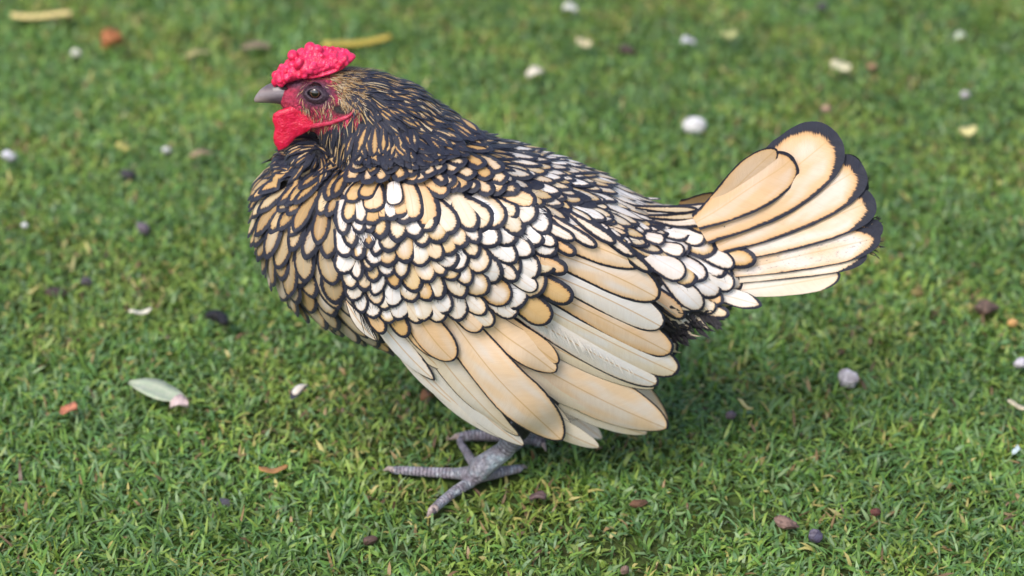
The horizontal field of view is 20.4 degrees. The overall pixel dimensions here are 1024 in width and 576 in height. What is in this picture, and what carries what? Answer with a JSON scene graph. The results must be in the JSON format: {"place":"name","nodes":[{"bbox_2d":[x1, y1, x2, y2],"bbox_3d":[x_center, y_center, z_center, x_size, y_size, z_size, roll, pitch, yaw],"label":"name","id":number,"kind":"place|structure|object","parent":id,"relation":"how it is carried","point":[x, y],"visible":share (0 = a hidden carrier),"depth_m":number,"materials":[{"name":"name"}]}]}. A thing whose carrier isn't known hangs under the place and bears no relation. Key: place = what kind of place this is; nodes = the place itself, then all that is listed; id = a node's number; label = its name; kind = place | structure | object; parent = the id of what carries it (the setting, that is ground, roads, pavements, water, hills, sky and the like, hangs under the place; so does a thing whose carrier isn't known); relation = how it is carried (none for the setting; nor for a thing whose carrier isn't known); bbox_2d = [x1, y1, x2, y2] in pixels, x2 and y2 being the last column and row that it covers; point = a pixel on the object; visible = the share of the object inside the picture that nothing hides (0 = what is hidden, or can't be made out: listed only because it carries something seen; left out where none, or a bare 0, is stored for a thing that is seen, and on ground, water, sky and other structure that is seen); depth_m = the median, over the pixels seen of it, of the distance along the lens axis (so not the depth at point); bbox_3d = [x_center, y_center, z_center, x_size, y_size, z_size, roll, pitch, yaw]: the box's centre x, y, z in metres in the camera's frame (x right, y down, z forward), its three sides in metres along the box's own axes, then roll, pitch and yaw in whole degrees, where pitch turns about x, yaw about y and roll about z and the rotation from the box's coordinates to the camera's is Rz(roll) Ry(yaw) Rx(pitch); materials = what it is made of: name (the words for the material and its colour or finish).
{"place":"outdoors","nodes":[
{"label":"outdoors","id":0,"kind":"place"},
{"bbox_2d":[0,0,1023,575],"bbox_3d":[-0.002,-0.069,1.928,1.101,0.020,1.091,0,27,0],"label":"grass","id":1,"kind":"structure","parent":0,"point":[214,96],"depth_m":1.77,"materials":[{"name":"green plant"}]},
{"bbox_2d":[1,150,16,160],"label":"stone","id":2,"kind":"object","parent":1,"relation":"on","point":[7,155],"visible":1,"depth_m":1.97,"materials":[{"name":"white stone"}]},
{"bbox_2d":[21,222,27,227],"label":"pebble","id":3,"kind":"object","parent":1,"relation":"on","point":[24,225],"visible":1,"depth_m":1.87,"materials":[{"name":"white stone"}]},
{"bbox_2d":[11,10,71,19],"bbox_3d":[-0.364,-0.211,2.199,0.047,0.007,0.007,0,27,0],"label":"straw","id":4,"kind":"object","parent":1,"relation":"on","point":[40,16],"visible":1,"depth_m":2.20,"materials":[{"name":"beige plant"}]},
{"bbox_2d":[44,286,67,297],"bbox_3d":[-0.288,0.004,1.797,0.016,0.006,0.011,6,28,12],"label":"clod","id":5,"kind":"object","parent":1,"relation":"on","point":[54,290],"visible":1,"depth_m":1.79,"materials":[{"name":"soil"}]},
{"bbox_2d":[59,401,76,414],"bbox_3d":[-0.257,0.070,1.647,0.010,0.006,0.012,0,27,0],"label":"leaf","id":6,"kind":"object","parent":1,"relation":"on","point":[69,407],"visible":1,"depth_m":1.65,"materials":[{"name":"orange plant"}]},
{"bbox_2d":[70,49,80,55],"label":"pebble","id":7,"kind":"object","parent":1,"relation":"on","point":[75,52],"visible":1,"depth_m":2.14,"materials":[{"name":"white stone"}]},
{"bbox_2d":[80,277,91,285],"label":"pebble","id":8,"kind":"object","parent":1,"relation":"on","point":[84,281],"visible":1,"depth_m":1.80,"materials":[{"name":"grey stone"}]},
{"bbox_2d":[100,28,123,48],"bbox_3d":[-0.300,-0.186,2.136,0.018,0.012,0.020,0,27,0],"label":"leaf","id":9,"kind":"object","parent":1,"relation":"on","point":[109,37],"visible":1,"depth_m":2.14,"materials":[{"name":"orange plant"}]},
{"bbox_2d":[116,141,129,151],"bbox_3d":[-0.270,-0.097,1.971,0.009,0.006,0.010,0,27,0],"label":"petal","id":10,"kind":"object","parent":1,"relation":"on","point":[123,146],"visible":1,"depth_m":1.97,"materials":[{"name":"yellow plant"}]},
{"bbox_2d":[119,169,135,179],"bbox_3d":[-0.263,-0.078,1.946,0.012,0.006,0.008,9,28,17],"label":"clod","id":11,"kind":"object","parent":1,"relation":"on","point":[127,174],"visible":1,"depth_m":1.94,"materials":[{"name":"grey soil"}]},
{"bbox_2d":[129,307,151,314],"bbox_3d":[-0.229,0.014,1.752,0.014,0.004,0.008,0,27,0],"label":"straw","id":12,"kind":"object","parent":1,"relation":"on","point":[145,311],"visible":1,"depth_m":1.75,"materials":[{"name":"white plant"}]},
{"bbox_2d":[136,222,149,234],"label":"pebble","id":13,"kind":"object","parent":1,"relation":"on","point":[143,228],"visible":1,"depth_m":1.87,"materials":[{"name":"grey stone"}]},
{"bbox_2d":[128,378,185,401],"bbox_3d":[-0.207,0.060,1.661,0.039,0.006,0.018,13,30,23],"label":"leaf","id":14,"kind":"object","parent":1,"relation":"on","point":[158,389],"visible":1,"depth_m":1.66,"materials":[{"name":"green plant"}]},
{"bbox_2d":[162,146,170,152],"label":"pebble","id":15,"kind":"object","parent":1,"relation":"on","point":[166,149],"visible":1,"depth_m":1.98,"materials":[{"name":"grey stone"}]},
{"bbox_2d":[170,394,188,408],"bbox_3d":[-0.193,0.067,1.647,0.011,0.007,0.012,0,27,0],"label":"petal","id":16,"kind":"object","parent":1,"relation":"on","point":[180,400],"visible":1,"depth_m":1.65,"materials":[{"name":"pink plant"}]},
{"bbox_2d":[186,49,211,57],"bbox_3d":[-0.235,-0.176,2.131,0.021,0.004,0.009,-18,32,-31],"label":"leaf","id":17,"kind":"object","parent":1,"relation":"on","point":[193,52],"visible":1,"depth_m":2.13,"materials":[{"name":"yellow plant"}]},
{"bbox_2d":[189,149,212,157],"bbox_3d":[-0.215,-0.093,1.969,0.016,0.004,0.010,0,27,0],"label":"leaf","id":18,"kind":"object","parent":1,"relation":"on","point":[197,152],"visible":1,"depth_m":1.97,"materials":[{"name":"brown plant"}]},
{"bbox_2d":[205,309,228,325],"bbox_3d":[-0.179,0.018,1.745,0.009,0.008,0.019,-24,36,-39],"label":"dropping","id":19,"kind":"object","parent":1,"relation":"on","point":[219,317],"visible":1,"depth_m":1.74,"materials":[{"name":"grey"}]},
{"bbox_2d":[216,498,233,509],"bbox_3d":[-0.158,0.119,1.571,0.011,0.006,0.008,9,28,18],"label":"stone","id":20,"kind":"object","parent":1,"relation":"on","point":[224,501],"visible":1,"depth_m":1.57,"materials":[{"name":"grey stone"}]},
{"bbox_2d":[241,40,270,48],"bbox_3d":[-0.193,-0.182,2.144,0.022,0.005,0.013,0,27,0],"label":"leaf","id":21,"kind":"object","parent":1,"relation":"on","point":[256,44],"visible":1,"depth_m":2.15,"materials":[{"name":"brown plant"}]},
{"bbox_2d":[258,464,287,473],"bbox_3d":[-0.134,0.101,1.591,0.016,0.004,0.005,0,27,0],"label":"straw","id":22,"kind":"object","parent":1,"relation":"on","point":[274,470],"visible":1,"depth_m":1.59,"materials":[{"name":"orange plant"}]},
{"bbox_2d":[290,384,308,399],"bbox_3d":[-0.124,0.060,1.660,0.011,0.006,0.011,0,27,0],"label":"fallen feather","id":23,"kind":"object","parent":1,"relation":"on","point":[297,390],"visible":1,"depth_m":1.66,"materials":[{"name":"white"}]},
{"bbox_2d":[321,33,391,47],"bbox_3d":[-0.117,-0.186,2.150,0.054,0.007,0.008,-11,29,-20],"label":"straw","id":24,"kind":"object","parent":1,"relation":"on","point":[359,43],"visible":0.94,"depth_m":2.15,"materials":[{"name":"yellow plant"}]},
{"bbox_2d":[363,535,377,545],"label":"clod","id":25,"kind":"object","parent":1,"relation":"on","point":[368,540],"visible":1,"depth_m":1.53,"materials":[{"name":"brown soil"}]},
{"bbox_2d":[420,389,433,400],"bbox_3d":[-0.050,0.063,1.661,0.008,0.006,0.008,0,27,0],"label":"leaf","id":26,"kind":"object","parent":1,"relation":"on","point":[425,394],"visible":1,"depth_m":1.66,"materials":[{"name":"brown plant"}]},
{"bbox_2d":[526,66,543,77],"bbox_3d":[0.017,-0.158,2.089,0.013,0.007,0.012,0,27,0],"label":"petal","id":27,"kind":"object","parent":1,"relation":"on","point":[532,71],"visible":1,"depth_m":2.09,"materials":[{"name":"white plant"}]},
{"bbox_2d":[529,490,546,500],"bbox_3d":[0.014,0.115,1.565,0.010,0.006,0.006,0,27,0],"label":"twig","id":28,"kind":"object","parent":1,"relation":"on","point":[540,494],"visible":1,"depth_m":1.56,"materials":[{"name":"brown wood"}]},
{"bbox_2d":[247,42,883,516],"bbox_3d":[0.028,-0.012,1.544,0.342,0.258,0.144,0,27,0],"label":"hen","id":29,"kind":"object","parent":1,"relation":"on","point":[511,296],"visible":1,"depth_m":1.50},
{"bbox_2d":[562,2,576,12],"bbox_3d":[0.045,-0.216,2.204,0.012,0.007,0.012,0,27,0],"label":"petal","id":30,"kind":"object","parent":1,"relation":"on","point":[571,6],"visible":1,"depth_m":2.21,"materials":[{"name":"white plant"}]},
{"bbox_2d":[576,37,591,47],"bbox_3d":[0.054,-0.184,2.140,0.012,0.007,0.013,0,27,0],"label":"petal","id":31,"kind":"object","parent":1,"relation":"on","point":[584,43],"visible":1,"depth_m":2.14,"materials":[{"name":"beige plant"}]},
{"bbox_2d":[620,565,628,574],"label":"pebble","id":32,"kind":"object","parent":1,"relation":"on","point":[624,570],"visible":1,"depth_m":1.50,"materials":[{"name":"beige stone"}]},
{"bbox_2d":[618,44,635,55],"bbox_3d":[0.087,-0.180,2.147,0.014,0.008,0.011,-15,31,-27],"label":"clod","id":33,"kind":"object","parent":1,"relation":"on","point":[627,49],"visible":1,"depth_m":2.14,"materials":[{"name":"brown soil"}]},
{"bbox_2d":[629,500,647,507],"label":"clod","id":34,"kind":"object","parent":1,"relation":"on","point":[637,503],"visible":1,"depth_m":1.56,"materials":[{"name":"brown soil"}]},
{"bbox_2d":[682,35,695,44],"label":"petal","id":35,"kind":"object","parent":1,"relation":"on","point":[686,39],"visible":1,"depth_m":2.15,"materials":[{"name":"white plant"}]},
{"bbox_2d":[682,117,706,133],"bbox_3d":[0.130,-0.115,2.019,0.017,0.013,0.012,0,27,0],"label":"pebble","id":36,"kind":"object","parent":1,"relation":"on","point":[694,124],"visible":0.99,"depth_m":2.01,"materials":[{"name":"white stone"}]},
{"bbox_2d":[722,29,737,39],"bbox_3d":[0.165,-0.192,2.156,0.012,0.007,0.012,0,27,0],"label":"petal","id":37,"kind":"object","parent":1,"relation":"on","point":[730,34],"visible":1,"depth_m":2.16,"materials":[{"name":"yellow plant"}]},
{"bbox_2d":[725,410,735,419],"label":"pebble","id":38,"kind":"object","parent":1,"relation":"on","point":[730,414],"visible":1,"depth_m":1.65,"materials":[{"name":"grey stone"}]},
{"bbox_2d":[737,398,752,409],"bbox_3d":[0.135,0.068,1.652,0.009,0.004,0.009,0,27,0],"label":"straw","id":39,"kind":"object","parent":1,"relation":"on","point":[744,404],"visible":1,"depth_m":1.65,"materials":[{"name":"beige plant"}]},
{"bbox_2d":[773,515,799,528],"bbox_3d":[0.149,0.127,1.542,0.014,0.008,0.009,-3,27,-5],"label":"bark chip","id":40,"kind":"object","parent":1,"relation":"on","point":[783,521],"visible":1,"depth_m":1.54,"materials":[{"name":"wood"}]},
{"bbox_2d":[808,529,822,542],"bbox_3d":[0.164,0.133,1.531,0.008,0.008,0.007,4,27,7],"label":"pebble","id":41,"kind":"object","parent":1,"relation":"on","point":[815,535],"visible":1,"depth_m":1.53,"materials":[{"name":"stone"}]},
{"bbox_2d":[817,2,826,10],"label":"pebble","id":42,"kind":"object","parent":1,"relation":"on","point":[821,5],"visible":1,"depth_m":2.22,"materials":[{"name":"grey stone"}]},
{"bbox_2d":[821,105,830,111],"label":"pebble","id":43,"kind":"object","parent":1,"relation":"on","point":[825,108],"visible":1,"depth_m":2.04,"materials":[{"name":"brown stone"}]},
{"bbox_2d":[830,59,850,72],"bbox_3d":[0.242,-0.163,2.098,0.015,0.008,0.016,0,27,0],"label":"petal","id":44,"kind":"object","parent":1,"relation":"on","point":[841,66],"visible":1,"depth_m":2.10,"materials":[{"name":"beige plant"}]},
{"bbox_2d":[838,368,858,387],"bbox_3d":[0.199,0.054,1.686,0.010,0.012,0.011,-6,28,-11],"label":"stone","id":45,"kind":"object","parent":1,"relation":"on","point":[848,377],"visible":1,"depth_m":1.68,"materials":[{"name":"grey stone"}]},
{"bbox_2d":[867,63,877,70],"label":"pebble","id":46,"kind":"object","parent":1,"relation":"on","point":[872,66],"visible":1,"depth_m":2.12,"materials":[{"name":"brown stone"}]},
{"bbox_2d":[870,508,880,516],"bbox_3d":[0.199,0.122,1.553,0.006,0.005,0.004,1,27,1],"label":"bark chip","id":47,"kind":"object","parent":1,"relation":"on","point":[875,512],"visible":1,"depth_m":1.55,"materials":[{"name":"brown wood"}]},
{"bbox_2d":[910,288,923,296],"bbox_3d":[0.256,0.003,1.795,0.009,0.006,0.006,-3,27,-6],"label":"bark chip","id":48,"kind":"object","parent":1,"relation":"on","point":[918,292],"visible":1,"depth_m":1.79,"materials":[{"name":"beige wood"}]},
{"bbox_2d":[955,30,966,39],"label":"petal","id":49,"kind":"object","parent":1,"relation":"on","point":[959,34],"visible":1,"depth_m":2.15,"materials":[{"name":"plant"}]},
{"bbox_2d":[960,91,969,98],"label":"pebble","id":50,"kind":"object","parent":1,"relation":"on","point":[964,94],"visible":1,"depth_m":2.07,"materials":[{"name":"grey stone"}]},
{"bbox_2d":[960,125,976,136],"bbox_3d":[0.320,-0.110,1.994,0.012,0.007,0.012,0,27,0],"label":"petal","id":51,"kind":"object","parent":1,"relation":"on","point":[968,131],"visible":1,"depth_m":2.00,"materials":[{"name":"yellow plant"}]},
{"bbox_2d":[973,299,999,314],"bbox_3d":[0.295,0.012,1.769,0.016,0.011,0.012,14,28,2],"label":"clod","id":52,"kind":"object","parent":1,"relation":"on","point":[984,306],"visible":1,"depth_m":1.77,"materials":[{"name":"brown soil"}]},
{"bbox_2d":[1007,319,1017,326],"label":"pebble","id":53,"kind":"object","parent":1,"relation":"on","point":[1012,322],"visible":1,"depth_m":1.75,"materials":[{"name":"orange stone"}]},
{"bbox_2d":[1007,399,1023,409],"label":"straw","id":54,"kind":"object","parent":1,"relation":"on","point":[1015,404],"visible":1,"depth_m":1.65,"materials":[{"name":"beige plant"}]},
{"bbox_2d":[1012,444,1020,454],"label":"petal","id":55,"kind":"object","parent":1,"relation":"on","point":[1016,449],"visible":1,"depth_m":1.60,"materials":[{"name":"white plant"}]},
{"bbox_2d":[1013,357,1023,367],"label":"stone","id":56,"kind":"object","parent":1,"relation":"on","point":[1019,362],"visible":1,"depth_m":1.70,"materials":[{"name":"white stone"}]}
]}

